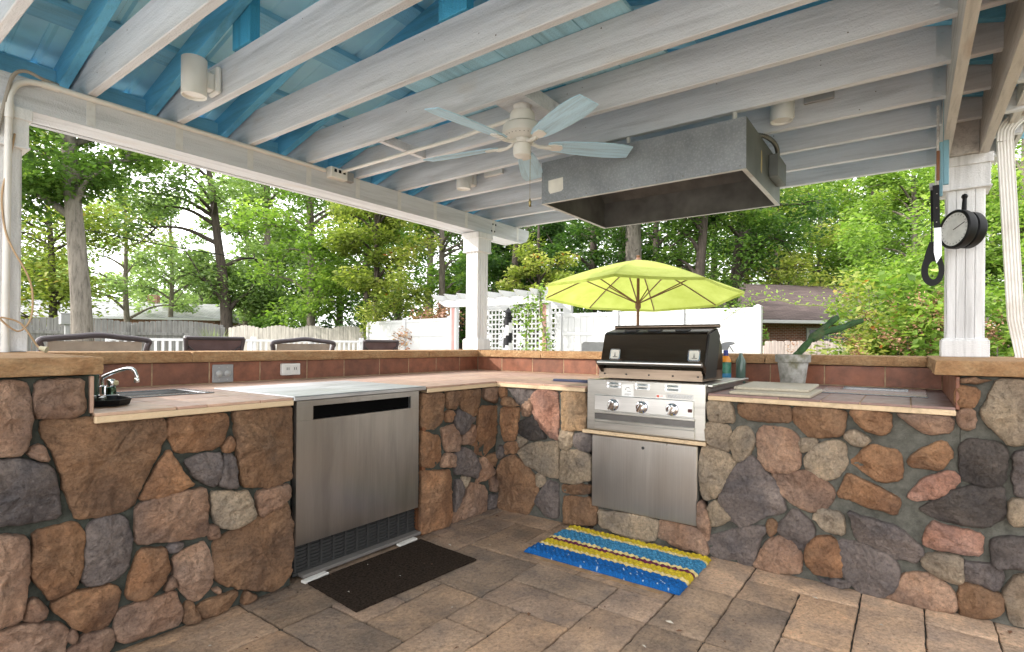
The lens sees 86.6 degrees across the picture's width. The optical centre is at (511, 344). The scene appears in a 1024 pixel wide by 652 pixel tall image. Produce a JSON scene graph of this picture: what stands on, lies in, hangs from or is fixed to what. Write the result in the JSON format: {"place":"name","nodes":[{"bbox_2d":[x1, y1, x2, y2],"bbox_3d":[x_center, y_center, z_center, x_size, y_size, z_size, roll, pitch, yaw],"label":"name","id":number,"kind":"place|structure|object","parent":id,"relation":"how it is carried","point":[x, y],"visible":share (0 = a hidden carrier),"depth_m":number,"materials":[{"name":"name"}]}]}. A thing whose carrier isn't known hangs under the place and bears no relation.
{"place":"outdoors","nodes":[
{"label":"outdoors","id":0,"kind":"place"},
{"bbox_2d":[58,313,69,340],"bbox_3d":[-11.143,0.184,13.600,0.220,1.955,0.300,0,0,36],"label":"utility box","id":1,"kind":"object","parent":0,"point":[64,319],"visible":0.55,"depth_m":13.53,"materials":[{"name":"grey plastic"}]},
{"bbox_2d":[21,139,1021,345],"label":"sky","id":2,"kind":"structure","parent":0,"point":[187,221],"materials":[{"name":"white"}]},
{"bbox_2d":[116,507,1023,651],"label":"patio floor","id":3,"kind":"structure","parent":0,"point":[496,591],"depth_m":2.35,"materials":[{"name":"stone pavers"}]},
{"bbox_2d":[214,380,425,578],"bbox_3d":[-1.117,0.702,3.212,0.812,0.906,0.886,0,0,36],"label":"refrigerator","id":4,"kind":"object","parent":3,"relation":"on","point":[354,482],"visible":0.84,"depth_m":2.92,"materials":[{"name":"metal"}]},
{"bbox_2d":[308,539,475,611],"bbox_3d":[-0.597,1.162,2.797,0.470,0.010,0.790,0,0,36],"label":"doormat","id":5,"kind":"object","parent":3,"relation":"on","point":[379,578],"visible":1,"depth_m":2.75,"materials":[{"name":"rubber"}]},
{"bbox_2d":[0,350,1023,651],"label":"stone counter","id":6,"kind":"object","parent":3,"relation":"on","point":[134,520],"visible":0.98,"depth_m":2.50,"materials":[{"name":"brown stone"}]},
{"bbox_2d":[94,395,131,406],"bbox_3d":[-1.706,0.229,2.264,0.295,0.037,0.170,0,0,36],"label":"frying pan","id":7,"kind":"object","parent":6,"relation":"on","point":[108,400],"visible":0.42,"depth_m":2.21,"materials":[{"name":"black metal"}]},
{"bbox_2d":[99,367,139,395],"bbox_3d":[-1.893,0.175,2.601,0.194,0.143,0.132,0,0,36],"label":"faucet","id":8,"kind":"object","parent":6,"relation":"on","point":[109,388],"visible":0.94,"depth_m":2.58,"materials":[{"name":"silver metal"}]},
{"bbox_2d":[117,388,214,397],"bbox_3d":[-1.814,0.324,2.755,0.367,0.166,0.425,0,0,36],"label":"sink","id":9,"kind":"object","parent":6,"relation":"in","point":[157,393],"visible":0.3,"depth_m":2.83,"materials":[{"name":"metal"}]},
{"bbox_2d":[212,364,232,382],"bbox_3d":[-1.873,0.185,3.527,0.026,0.117,0.133,0,0,36],"label":"electrical outlet","id":10,"kind":"object","parent":6,"relation":"attached to","point":[221,373],"visible":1,"depth_m":3.52,"materials":[{"name":"grey plastic"}]},
{"bbox_2d":[280,363,299,374],"bbox_3d":[-1.591,0.175,3.905,0.034,0.083,0.143,0,0,36],"label":"electrical outlet","id":11,"kind":"object","parent":6,"relation":"attached to","point":[289,368],"visible":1,"depth_m":3.89,"materials":[{"name":"white plastic"}]},
{"bbox_2d":[592,434,697,525],"bbox_3d":[0.777,0.795,3.259,0.663,0.452,0.024,0,0,36],"label":"access door","id":12,"kind":"structure","parent":6,"relation":"attached to","point":[654,479],"depth_m":3.23,"materials":[{"name":"metal"}]},
{"bbox_2d":[587,324,748,440],"bbox_3d":[1.030,0.203,3.560,0.770,0.669,0.936,0,0,36],"label":"gas grill","id":13,"kind":"object","parent":6,"relation":"in","point":[661,380],"visible":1,"depth_m":3.30,"materials":[{"name":"metal"}]},
{"bbox_2d":[721,342,734,377],"bbox_3d":[1.530,0.124,3.874,0.089,0.295,0.071,0,0,36],"label":"spray bottle","id":14,"kind":"object","parent":6,"relation":"on","point":[726,371],"visible":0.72,"depth_m":3.85,"materials":[{"name":"blue plastic"}]},
{"bbox_2d":[736,353,745,382],"bbox_3d":[1.634,0.165,3.884,0.066,0.214,0.066,0,0,36],"label":"drink bottle","id":15,"kind":"object","parent":6,"relation":"on","point":[740,366],"visible":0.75,"depth_m":3.86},
{"bbox_2d":[729,389,822,397],"bbox_3d":[1.495,0.264,3.065,0.395,0.016,0.485,0,0,36],"label":"cutting board","id":16,"kind":"object","parent":6,"relation":"on","point":[813,393],"visible":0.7,"depth_m":2.91,"materials":[{"name":"stone"}]},
{"bbox_2d":[734,381,818,392],"bbox_3d":[1.592,0.248,3.252,0.380,0.015,0.580,0,0,34],"label":"cutting board","id":17,"kind":"object","parent":16,"relation":"on","point":[784,387],"visible":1,"depth_m":3.13,"materials":[{"name":"wood"}]},
{"bbox_2d":[775,315,863,382],"bbox_3d":[2.030,0.038,3.632,0.565,0.474,0.214,0,0,-12],"label":"potted plant","id":18,"kind":"object","parent":6,"relation":"on","point":[793,368],"visible":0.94,"depth_m":3.57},
{"bbox_2d":[821,385,927,397],"bbox_3d":[2.139,0.344,3.225,0.510,0.146,0.645,0,0,36],"label":"sink","id":19,"kind":"object","parent":6,"relation":"in","point":[896,392],"visible":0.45,"depth_m":3.15,"materials":[{"name":"metal"}]},
{"bbox_2d":[0,0,1023,356],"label":"pavilion","id":20,"kind":"structure","parent":3,"relation":"on","point":[342,84],"depth_m":3.06,"materials":[{"name":"paint"}]},
{"bbox_2d":[0,133,48,352],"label":"extension cord","id":21,"kind":"object","parent":20,"relation":"hanging from","point":[43,349],"visible":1,"depth_m":2.73,"materials":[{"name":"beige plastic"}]},
{"bbox_2d":[0,69,58,130],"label":"electric cord","id":22,"kind":"object","parent":20,"relation":"hanging from","point":[14,74],"visible":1,"depth_m":2.70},
{"bbox_2d":[0,79,326,351],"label":"conduit","id":23,"kind":"object","parent":20,"relation":"attached to","point":[7,176],"visible":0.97,"depth_m":2.71,"materials":[{"name":"white plastic"}]},
{"bbox_2d":[181,53,221,100],"bbox_3d":[-1.699,-1.446,2.963,0.124,0.206,0.186,0,0,36],"label":"spotlight","id":24,"kind":"object","parent":20,"relation":"attached to","point":[198,81],"visible":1,"depth_m":2.91,"materials":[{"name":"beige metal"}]},
{"bbox_2d":[326,166,353,183],"bbox_3d":[-1.348,-1.341,4.294,0.068,0.088,0.235,0,0,36],"label":"sensor light","id":25,"kind":"object","parent":20,"relation":"attached to","point":[334,173],"visible":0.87,"depth_m":4.24,"materials":[{"name":"white plastic"}]},
{"bbox_2d":[342,117,509,172],"bbox_3d":[-0.674,-1.366,3.792,1.656,0.045,0.026,0,0,36],"label":"conduit","id":26,"kind":"object","parent":20,"relation":"attached to","point":[465,135],"visible":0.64,"depth_m":3.72,"materials":[{"name":"white plastic"}]},
{"bbox_2d":[456,174,476,190],"bbox_3d":[-0.408,-1.473,4.810,0.124,0.206,0.186,0,0,36],"label":"spotlight","id":27,"kind":"object","parent":20,"relation":"attached to","point":[467,183],"visible":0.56,"depth_m":4.77,"materials":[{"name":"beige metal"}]},
{"bbox_2d":[423,94,632,206],"bbox_3d":[0.026,-1.117,3.182,1.286,0.615,1.279,0,0,36],"label":"ceiling fan","id":28,"kind":"object","parent":20,"relation":"hanging from","point":[523,130],"visible":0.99,"depth_m":3.13,"materials":[{"name":"white metal"}]},
{"bbox_2d":[542,112,785,228],"bbox_3d":[1.044,-1.155,3.726,1.386,0.384,0.954,0,0,36],"label":"range hood","id":29,"kind":"object","parent":20,"relation":"hanging from","point":[734,163],"visible":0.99,"depth_m":3.53,"materials":[{"name":"metal"}]},
{"bbox_2d":[770,100,794,125],"bbox_3d":[1.645,-1.451,3.307,0.124,0.206,0.186,0,0,36],"label":"spotlight","id":30,"kind":"object","parent":20,"relation":"attached to","point":[782,113],"visible":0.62,"depth_m":3.24,"materials":[{"name":"beige metal"}]},
{"bbox_2d":[804,91,834,104],"bbox_3d":[1.842,-1.501,3.262,0.160,0.080,0.026,0,0,36],"label":"junction box","id":31,"kind":"object","parent":20,"relation":"attached to","point":[819,97],"visible":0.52,"depth_m":3.25,"materials":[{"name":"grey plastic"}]},
{"bbox_2d":[936,99,948,196],"bbox_3d":[2.453,-1.132,3.097,0.064,0.570,0.025,0,0,16],"label":"tool rack","id":32,"kind":"object","parent":20,"relation":"attached to","point":[942,163],"visible":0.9,"depth_m":3.09,"materials":[{"name":"blue wood"}]},
{"bbox_2d":[921,183,944,285],"bbox_3d":[2.412,-0.632,3.115,0.106,0.589,0.012,0,0,36],"label":"grill turner","id":33,"kind":"object","parent":32,"relation":"hanging from","point":[929,257],"visible":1,"depth_m":3.12,"materials":[{"name":"black metal"}]},
{"bbox_2d":[932,185,941,262],"bbox_3d":[2.414,-0.684,3.087,0.044,0.445,0.020,0,0,36],"label":"knife","id":34,"kind":"object","parent":32,"relation":"hanging from","point":[937,230],"visible":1,"depth_m":3.08,"materials":[{"name":"black plastic"}]},
{"bbox_2d":[940,194,987,248],"bbox_3d":[2.707,-0.741,3.260,0.137,0.331,0.232,0,0,-1],"label":"thermometer","id":35,"kind":"object","parent":20,"relation":"attached to","point":[963,227],"visible":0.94,"depth_m":3.21,"materials":[{"name":"black plastic"}]},
{"bbox_2d":[996,111,1023,357],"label":"downspout","id":36,"kind":"object","parent":20,"relation":"attached to","point":[1014,298],"visible":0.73,"depth_m":3.32,"materials":[{"name":"white plastic"}]},
{"bbox_2d":[531,555,667,593],"bbox_3d":[0.540,1.177,2.950,0.800,0.003,0.430,0,0,36],"label":"rug pad","id":37,"kind":"object","parent":3,"relation":"on","point":[601,575],"visible":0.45,"depth_m":2.76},
{"bbox_2d":[524,525,710,594],"bbox_3d":[0.580,1.158,3.025,0.897,0.035,0.524,0,0,36],"label":"rug","id":38,"kind":"object","parent":37,"relation":"on","point":[665,569],"visible":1,"depth_m":2.95,"materials":[{"name":"fabric"}]},
{"bbox_2d":[581,342,603,350],"bbox_3d":[1.026,0.601,6.293,0.440,1.267,0.530,0,0,36],"label":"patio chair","id":39,"kind":"object","parent":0,"point":[591,346],"visible":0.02,"depth_m":6.14,"materials":[{"name":"white metal"}]},
{"label":"ground","id":40,"kind":"structure","parent":0,"visible":0},
{"bbox_2d":[21,213,68,299],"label":"woodland tree","id":41,"kind":"object","parent":40,"relation":"on","point":[26,284],"visible":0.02,"depth_m":47.41,"materials":[{"name":"green plant"}]},
{"bbox_2d":[21,233,109,301],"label":"woodland tree","id":42,"kind":"object","parent":40,"relation":"on","point":[97,299],"visible":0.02,"depth_m":52.64,"materials":[{"name":"green plant"}]},
{"bbox_2d":[21,125,170,340],"bbox_3d":[-10.390,-4.832,12.448,5.141,12.017,5.056,0,0,36],"label":"oak tree","id":43,"kind":"object","parent":40,"relation":"on","point":[75,176],"visible":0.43,"depth_m":12.35,"materials":[{"name":"green plant"}]},
{"bbox_2d":[21,128,176,335],"bbox_3d":[-20.630,-4.751,24.130,9.536,11.687,7.997,0,0,-14],"label":"oak tree","id":44,"kind":"object","parent":40,"relation":"on","point":[51,280],"visible":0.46,"depth_m":23.80,"materials":[{"name":"green plant"}]},
{"bbox_2d":[69,271,166,302],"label":"woodland tree","id":45,"kind":"object","parent":40,"relation":"on","point":[151,291],"visible":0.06,"depth_m":54.62,"materials":[{"name":"green plant"}]},
{"bbox_2d":[21,317,224,350],"bbox_3d":[-11.101,0.192,15.904,0.165,1.919,5.023,0,0,43],"label":"wooden fence","id":46,"kind":"object","parent":40,"relation":"on","point":[170,329],"visible":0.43,"depth_m":16.10,"materials":[{"name":"grey wood"}]},
{"bbox_2d":[56,176,204,322],"bbox_3d":[-25.637,-5.439,36.150,7.586,13.019,8.959,0,0,36],"label":"oak tree","id":47,"kind":"object","parent":40,"relation":"on","point":[121,283],"visible":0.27,"depth_m":35.81,"materials":[{"name":"green plant"}]},
{"bbox_2d":[21,295,242,350],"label":"ranch house","id":48,"kind":"structure","parent":40,"relation":"on","point":[208,313],"depth_m":40.53,"materials":[{"name":"white brick"}]},
{"bbox_2d":[110,191,211,320],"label":"oak tree","id":49,"kind":"object","parent":40,"relation":"on","point":[135,270],"visible":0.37,"depth_m":39.59,"materials":[{"name":"green plant"}]},
{"bbox_2d":[96,145,281,336],"bbox_3d":[-14.556,-5.116,25.553,5.760,12.521,8.539,0,0,36],"label":"oak tree","id":50,"kind":"object","parent":40,"relation":"on","point":[221,291],"visible":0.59,"depth_m":25.20,"materials":[{"name":"green plant"}]},
{"bbox_2d":[152,249,235,310],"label":"woodland tree","id":51,"kind":"object","parent":40,"relation":"on","point":[188,287],"visible":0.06,"depth_m":48.91,"materials":[{"name":"green plant"}]},
{"bbox_2d":[190,175,300,326],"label":"oak tree","id":52,"kind":"object","parent":40,"relation":"on","point":[237,245],"visible":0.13,"depth_m":37.02,"materials":[{"name":"green plant"}]},
{"bbox_2d":[183,178,326,326],"bbox_3d":[-12.584,-6.345,27.884,6.377,15.012,6.921,0,0,36],"label":"oak tree","id":53,"kind":"object","parent":40,"relation":"on","point":[259,308],"visible":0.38,"depth_m":27.20,"materials":[{"name":"green plant"}]},
{"bbox_2d":[26,217,416,269],"bbox_3d":[-12.449,-4.580,26.000,16.524,1.119,0.042,0,0,-29],"label":"utility cable","id":54,"kind":"object","parent":53,"relation":"attached to","point":[185,248],"visible":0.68,"depth_m":24.59,"materials":[{"name":"black plastic"}]},
{"bbox_2d":[209,227,329,323],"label":"woodland tree","id":55,"kind":"object","parent":40,"relation":"on","point":[232,252],"visible":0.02,"depth_m":45.30,"materials":[{"name":"green plant"}]},
{"bbox_2d":[247,300,339,328],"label":"shrub","id":56,"kind":"object","parent":40,"relation":"on","point":[264,322],"visible":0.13,"depth_m":23.65,"materials":[{"name":"green plant"}]},
{"bbox_2d":[228,325,364,350],"bbox_3d":[-7.892,0.230,19.867,5.093,1.892,0.165,0,0,5],"label":"wooden fence","id":57,"kind":"object","parent":40,"relation":"on","point":[341,333],"visible":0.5,"depth_m":19.78,"materials":[{"name":"brown wood"}]},
{"bbox_2d":[238,194,363,327],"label":"woodland tree","id":58,"kind":"object","parent":40,"relation":"on","point":[293,286],"visible":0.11,"depth_m":39.69,"materials":[{"name":"green plant"}]},
{"bbox_2d":[221,188,396,328],"bbox_3d":[-7.027,-3.805,20.176,5.380,10.007,6.137,0,0,36],"label":"maple tree","id":59,"kind":"object","parent":40,"relation":"on","point":[325,286],"visible":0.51,"depth_m":19.34,"materials":[{"name":"green plant"}]},
{"bbox_2d":[271,189,360,325],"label":"woodland tree","id":60,"kind":"object","parent":40,"relation":"on","point":[337,316],"visible":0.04,"depth_m":42.48,"materials":[{"name":"green plant"}]},
{"bbox_2d":[321,301,368,338],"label":"shrub","id":61,"kind":"object","parent":40,"relation":"on","point":[347,323],"visible":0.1,"depth_m":21.35,"materials":[{"name":"green plant"}]},
{"bbox_2d":[294,201,433,325],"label":"woodland tree","id":62,"kind":"object","parent":40,"relation":"on","point":[366,295],"visible":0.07,"depth_m":35.83,"materials":[{"name":"green plant"}]},
{"bbox_2d":[313,200,443,320],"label":"maple tree","id":63,"kind":"object","parent":40,"relation":"on","point":[348,239],"visible":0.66,"depth_m":17.21,"materials":[{"name":"green plant"}]},
{"bbox_2d":[325,214,438,320],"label":"woodland tree","id":64,"kind":"object","parent":40,"relation":"on","point":[356,299],"visible":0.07,"depth_m":41.16,"materials":[{"name":"green plant"}]},
{"bbox_2d":[353,260,436,338],"bbox_3d":[-3.412,-0.640,16.486,2.841,3.742,2.300,0,0,-3],"label":"shrub","id":65,"kind":"object","parent":40,"relation":"on","point":[370,307],"visible":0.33,"depth_m":16.40,"materials":[{"name":"green plant"}]},
{"bbox_2d":[366,316,449,349],"bbox_3d":[-2.983,0.238,15.184,0.140,1.966,4.257,0,0,-43],"label":"vinyl fence","id":66,"kind":"object","parent":40,"relation":"on","point":[430,334],"visible":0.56,"depth_m":14.72,"materials":[{"name":"plastic"}]},
{"bbox_2d":[369,219,463,318],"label":"woodland tree","id":67,"kind":"object","parent":40,"relation":"on","point":[431,271],"visible":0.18,"depth_m":33.21,"materials":[{"name":"green plant"}]},
{"bbox_2d":[392,303,464,349],"bbox_3d":[-2.404,-0.010,15.583,2.302,2.482,2.086,0,0,3],"label":"shrub","id":68,"kind":"object","parent":40,"relation":"on","point":[441,314],"visible":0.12,"depth_m":15.17,"materials":[{"name":"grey plant"}]},
{"bbox_2d":[362,220,511,319],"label":"maple tree","id":69,"kind":"object","parent":40,"relation":"on","point":[441,284],"visible":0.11,"depth_m":20.48,"materials":[{"name":"green plant"}]},
{"bbox_2d":[404,230,499,349],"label":"woodland tree","id":70,"kind":"object","parent":40,"relation":"on","point":[462,335],"visible":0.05,"depth_m":38.94,"materials":[{"name":"green plant"}]},
{"bbox_2d":[445,247,546,349],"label":"woodland tree","id":71,"kind":"object","parent":40,"relation":"on","point":[490,311],"visible":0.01,"depth_m":35.73,"materials":[{"name":"green plant"}]},
{"bbox_2d":[431,287,572,350],"bbox_3d":[-0.061,0.048,12.190,3.340,2.357,1.800,0,0,36],"label":"garden arbor","id":72,"kind":"object","parent":40,"relation":"on","point":[502,300],"visible":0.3,"depth_m":12.31,"materials":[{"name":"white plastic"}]},
{"bbox_2d":[510,279,556,350],"bbox_3d":[0.355,0.050,11.258,0.459,2.793,1.384,0,0,-43],"label":"climbing vine","id":73,"kind":"object","parent":72,"relation":"attached to","point":[528,307],"visible":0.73,"depth_m":11.17,"materials":[{"name":"green plant"}]},
{"bbox_2d":[451,221,568,349],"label":"holly tree","id":74,"kind":"object","parent":40,"relation":"on","point":[549,232],"visible":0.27,"depth_m":15.83,"materials":[{"name":"green plant"}]},
{"bbox_2d":[458,219,597,349],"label":"woodland tree","id":75,"kind":"object","parent":40,"relation":"on","point":[526,229],"visible":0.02,"depth_m":29.79,"materials":[{"name":"green plant"}]},
{"bbox_2d":[495,225,580,349],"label":"maple tree","id":76,"kind":"object","parent":40,"relation":"on","point":[521,272],"visible":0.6,"depth_m":14.77,"materials":[{"name":"green plant"}]},
{"bbox_2d":[542,220,661,312],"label":"holly tree","id":77,"kind":"object","parent":40,"relation":"on","point":[594,259],"visible":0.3,"depth_m":20.05,"materials":[{"name":"green plant"}]},
{"bbox_2d":[561,219,694,311],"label":"woodland tree","id":78,"kind":"object","parent":40,"relation":"on","point":[646,243],"visible":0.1,"depth_m":28.96,"materials":[{"name":"green plant"}]},
{"bbox_2d":[624,224,641,311],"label":"poplar tree","id":79,"kind":"object","parent":40,"relation":"on","point":[633,241],"depth_m":19.74,"materials":[{"name":"grey plant"}]},
{"bbox_2d":[556,304,762,353],"bbox_3d":[2.612,0.280,10.468,4.090,1.966,0.140,0,0,37],"label":"vinyl fence","id":80,"kind":"object","parent":40,"relation":"on","point":[741,328],"visible":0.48,"depth_m":10.20,"materials":[{"name":"plastic"}]},
{"bbox_2d":[599,219,727,311],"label":"woodland tree","id":81,"kind":"object","parent":40,"relation":"on","point":[658,241],"visible":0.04,"depth_m":27.91,"materials":[{"name":"green plant"}]},
{"bbox_2d":[649,207,785,308],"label":"oak tree","id":82,"kind":"object","parent":40,"relation":"on","point":[699,266],"visible":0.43,"depth_m":18.96,"materials":[{"name":"green plant"}]},
{"bbox_2d":[670,196,789,284],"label":"woodland tree","id":83,"kind":"object","parent":40,"relation":"on","point":[726,269],"visible":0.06,"depth_m":33.16,"materials":[{"name":"green plant"}]},
{"bbox_2d":[712,295,770,351],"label":"shrub","id":84,"kind":"object","parent":40,"relation":"on","point":[739,305],"visible":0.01,"depth_m":17.25,"materials":[{"name":"green plant"}]},
{"bbox_2d":[687,185,844,307],"bbox_3d":[9.160,-4.684,20.819,6.084,12.022,6.038,0,0,36],"label":"oak tree","id":85,"kind":"object","parent":40,"relation":"on","point":[793,226],"visible":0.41,"depth_m":20.24,"materials":[{"name":"green plant"}]},
{"bbox_2d":[707,185,849,288],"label":"maple tree","id":86,"kind":"object","parent":40,"relation":"on","point":[788,268],"visible":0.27,"depth_m":30.16,"materials":[{"name":"green plant"}]},
{"bbox_2d":[769,177,911,286],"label":"maple tree","id":87,"kind":"object","parent":40,"relation":"on","point":[840,186],"visible":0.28,"depth_m":32.32,"materials":[{"name":"green plant"}]},
{"bbox_2d":[763,341,937,354],"bbox_3d":[8.358,0.604,12.767,4.656,1.388,0.165,0,0,7],"label":"wooden fence","id":88,"kind":"object","parent":40,"relation":"on","point":[774,347],"visible":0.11,"depth_m":12.92,"materials":[{"name":"brown wood"}]},
{"bbox_2d":[704,284,1003,355],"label":"brick house","id":89,"kind":"structure","parent":40,"relation":"on","point":[783,321],"depth_m":24.28,"materials":[{"name":"brown brick"}]},
{"bbox_2d":[806,328,847,342],"bbox_3d":[14.238,-0.143,24.446,2.200,1.250,0.055,0,0,-9],"label":"window","id":90,"kind":"structure","parent":89,"relation":"in","point":[808,330],"depth_m":24.39,"materials":[{"name":"grey glass"}]},
{"bbox_2d":[785,267,943,355],"bbox_3d":[5.202,0.072,7.805,2.414,2.438,1.541,0,0,-2],"label":"flowering shrub","id":91,"kind":"object","parent":40,"relation":"on","point":[864,334],"visible":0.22,"depth_m":7.72,"materials":[{"name":"green plant"}]},
{"bbox_2d":[720,283,868,346],"bbox_3d":[4.275,-0.001,7.994,2.408,1.821,0.147,0,0,0],"label":"arching vine","id":92,"kind":"object","parent":91,"relation":"attached to","point":[766,299],"visible":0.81,"depth_m":8.00,"materials":[{"name":"green plant"}]},
{"bbox_2d":[804,176,941,286],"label":"oak tree","id":93,"kind":"object","parent":40,"relation":"on","point":[908,241],"visible":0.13,"depth_m":32.59,"materials":[{"name":"green plant"}]},
{"bbox_2d":[820,210,942,354],"bbox_3d":[6.163,-0.517,8.935,1.856,3.626,1.975,0,0,36],"label":"tall shrub","id":94,"kind":"object","parent":40,"relation":"on","point":[857,236],"visible":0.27,"depth_m":9.07,"materials":[{"name":"green plant"}]},
{"bbox_2d":[847,268,943,355],"bbox_3d":[5.462,0.139,7.224,1.649,2.349,1.298,0,0,2],"label":"flowering shrub","id":95,"kind":"object","parent":40,"relation":"on","point":[924,333],"visible":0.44,"depth_m":7.13,"materials":[{"name":"green plant"}]},
{"bbox_2d":[832,145,1023,354],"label":"tall shrub","id":96,"kind":"object","parent":40,"relation":"on","point":[925,241],"visible":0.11,"depth_m":9.82,"materials":[{"name":"green plant"}]},
{"bbox_2d":[837,167,1023,290],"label":"maple tree","id":97,"kind":"object","parent":40,"relation":"on","point":[898,189],"visible":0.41,"depth_m":16.82,"materials":[{"name":"green plant"}]},
{"bbox_2d":[874,162,1020,297],"bbox_3d":[15.161,-3.638,18.318,4.861,10.011,4.217,0,0,1],"label":"oak tree","id":98,"kind":"object","parent":40,"relation":"on","point":[900,224],"visible":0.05,"depth_m":18.38,"materials":[{"name":"green plant"}]},
{"bbox_2d":[919,139,1023,282],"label":"maple tree","id":99,"kind":"object","parent":40,"relation":"on","point":[1021,187],"visible":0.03,"depth_m":16.00,"materials":[{"name":"green plant"}]},
{"bbox_2d":[934,238,1023,356],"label":"flowering shrub","id":100,"kind":"object","parent":40,"relation":"on","point":[1001,345],"visible":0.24,"depth_m":6.76,"materials":[{"name":"green plant"}]},
{"label":"pool deck","id":101,"kind":"structure","parent":0,"visible":0},
{"bbox_2d":[35,332,152,350],"bbox_3d":[-3.019,0.559,3.834,0.576,1.292,0.656,0,0,36],"label":"bar stool","id":102,"kind":"object","parent":101,"relation":"on","point":[55,343],"visible":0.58,"depth_m":3.67,"materials":[{"name":"brown metal"}]},
{"bbox_2d":[183,336,245,350],"bbox_3d":[-2.565,0.570,4.459,0.570,1.277,0.478,0,0,36],"label":"bar stool","id":103,"kind":"object","parent":101,"relation":"on","point":[205,343],"visible":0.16,"depth_m":4.30,"materials":[{"name":"brown metal"}]},
{"bbox_2d":[105,336,363,350],"bbox_3d":[-5.198,0.512,10.933,4.800,1.352,0.130,0,0,-43],"label":"pool railing","id":104,"kind":"object","parent":101,"relation":"on","point":[251,343],"visible":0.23,"depth_m":10.90,"materials":[{"name":"white plastic"}]},
{"bbox_2d":[270,337,335,349],"bbox_3d":[-2.097,0.569,5.092,0.576,1.285,0.661,0,0,36],"label":"bar stool","id":105,"kind":"object","parent":101,"relation":"on","point":[324,346],"visible":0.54,"depth_m":4.92,"materials":[{"name":"brown metal"}]},
{"bbox_2d":[363,339,398,349],"bbox_3d":[-1.576,0.580,5.809,0.570,1.271,0.477,0,0,36],"label":"bar stool","id":106,"kind":"object","parent":101,"relation":"on","point":[380,344],"visible":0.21,"depth_m":5.66,"materials":[{"name":"brown metal"}]},
{"bbox_2d":[503,308,512,349],"bbox_3d":[-0.069,0.300,9.100,0.224,1.852,0.224,0,0,36],"label":"lighthouse ornament","id":107,"kind":"object","parent":101,"relation":"on","point":[508,338],"visible":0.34,"depth_m":9.04,"materials":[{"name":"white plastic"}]},
{"bbox_2d":[545,255,744,324],"bbox_3d":[1.778,-0.023,7.727,2.577,2.527,2.588,0,0,-43],"label":"patio umbrella","id":108,"kind":"object","parent":101,"relation":"on","point":[637,284],"visible":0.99,"depth_m":8.18,"materials":[{"name":"fabric"}]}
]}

